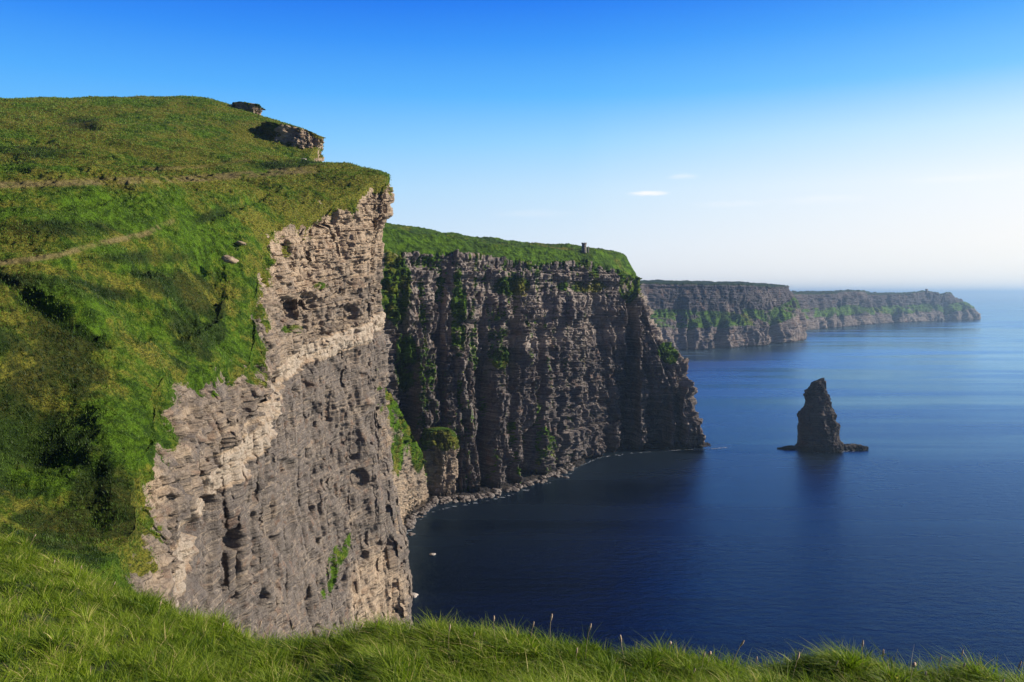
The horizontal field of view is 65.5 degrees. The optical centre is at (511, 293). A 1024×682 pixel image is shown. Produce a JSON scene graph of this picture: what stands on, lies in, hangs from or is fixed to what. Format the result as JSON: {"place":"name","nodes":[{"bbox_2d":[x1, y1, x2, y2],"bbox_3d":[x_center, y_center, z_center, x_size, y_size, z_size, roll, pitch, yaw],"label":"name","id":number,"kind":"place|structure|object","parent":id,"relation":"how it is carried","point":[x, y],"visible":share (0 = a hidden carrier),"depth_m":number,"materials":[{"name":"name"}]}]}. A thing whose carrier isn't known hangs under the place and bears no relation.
{"place":"outdoors","nodes":[
{"label":"outdoors","id":0,"kind":"place"},
{"bbox_2d":[0,96,414,641],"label":"headland","id":1,"kind":"structure","parent":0,"point":[265,501],"depth_m":212.95,"materials":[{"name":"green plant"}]},
{"bbox_2d":[0,95,391,598],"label":"hill grass","id":2,"kind":"structure","parent":1,"relation":"on","point":[58,536],"depth_m":192.07,"materials":[{"name":"green plant"}]},
{"bbox_2d":[221,255,238,263],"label":"boulder","id":3,"kind":"object","parent":1,"relation":"on","point":[228,259],"visible":1,"depth_m":226.65,"materials":[{"name":"beige stone"}]},
{"bbox_2d":[235,241,245,245],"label":"boulder","id":4,"kind":"object","parent":1,"relation":"on","point":[241,243],"visible":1,"depth_m":247.04,"materials":[{"name":"grey stone"}]},
{"bbox_2d":[230,101,264,114],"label":"rock outcrop","id":5,"kind":"object","parent":1,"relation":"on","point":[253,108],"visible":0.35,"depth_m":462.63,"materials":[{"name":"grey stone"}]},
{"bbox_2d":[261,121,324,153],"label":"rock outcrop","id":6,"kind":"object","parent":1,"relation":"on","point":[294,135],"visible":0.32,"depth_m":418.06,"materials":[{"name":"grey stone"}]},
{"bbox_2d":[376,369,428,626],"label":"spur","id":7,"kind":"structure","parent":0,"point":[409,474],"depth_m":470.75,"materials":[{"name":"grey stone"}]},
{"bbox_2d":[404,459,585,521],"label":"shore","id":8,"kind":"structure","parent":0,"point":[488,488],"depth_m":620.04,"materials":[{"name":"grey stone"}]},
{"bbox_2d":[418,427,459,496],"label":"rock stack","id":9,"kind":"object","parent":8,"relation":"on","point":[440,446],"visible":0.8,"depth_m":586.25,"materials":[{"name":"grey stone"}]},
{"bbox_2d":[0,526,1023,681],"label":"bank","id":10,"kind":"structure","parent":0,"point":[106,665],"depth_m":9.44,"materials":[{"name":"green plant"}]},
{"bbox_2d":[910,662,915,681],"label":"grass stalk","id":11,"kind":"object","parent":10,"relation":"on","point":[913,664],"depth_m":7.36,"materials":[{"name":"plant"}]},
{"bbox_2d":[0,0,1023,294],"label":"sky","id":12,"kind":"structure","parent":0,"point":[877,146],"materials":[{"name":"blue"}]},
{"bbox_2d":[379,222,705,492],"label":"bay cliff","id":13,"kind":"structure","parent":0,"point":[512,360],"depth_m":670.41,"materials":[{"name":"grey stone"}]},
{"bbox_2d":[581,242,588,252],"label":"tower","id":14,"kind":"structure","parent":13,"relation":"on","point":[584,250],"depth_m":736.13,"materials":[{"name":"stone"}]},
{"bbox_2d":[605,442,710,452],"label":"shore","id":15,"kind":"structure","parent":0,"point":[646,446],"depth_m":778.33,"materials":[{"name":"grey stone"}]},
{"bbox_2d":[404,295,1023,681],"bbox_3d":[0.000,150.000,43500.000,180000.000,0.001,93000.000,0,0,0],"label":"sea","id":16,"kind":"structure","parent":0,"point":[903,532],"depth_m":519.19,"materials":[{"name":"liquid"}]},
{"bbox_2d":[406,447,850,534],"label":"foam","id":17,"kind":"object","parent":16,"relation":"on","point":[619,455],"visible":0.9,"depth_m":750.63,"materials":[{"name":"white"}]},
{"bbox_2d":[777,445,798,449],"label":"reef","id":18,"kind":"object","parent":16,"relation":"in","point":[790,447],"visible":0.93,"depth_m":765.07},
{"bbox_2d":[795,378,843,452],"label":"sea stack","id":19,"kind":"object","parent":16,"relation":"in","point":[818,427],"visible":0.98,"depth_m":756.89,"materials":[{"name":"grey stone"}]},
{"bbox_2d":[844,443,868,450],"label":"reef","id":20,"kind":"object","parent":16,"relation":"in","point":[851,447],"visible":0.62,"depth_m":762.59},
{"bbox_2d":[639,279,807,350],"bbox_3d":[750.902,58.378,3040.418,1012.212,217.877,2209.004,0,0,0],"label":"headland","id":21,"kind":"structure","parent":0,"point":[696,315],"depth_m":2223.55,"materials":[{"name":"grey stone"}]},
{"bbox_2d":[791,289,980,329],"bbox_3d":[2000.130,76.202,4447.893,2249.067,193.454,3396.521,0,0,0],"label":"farthest headland","id":22,"kind":"structure","parent":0,"point":[833,309],"depth_m":3996.67,"materials":[{"name":"grey stone"}]}
]}

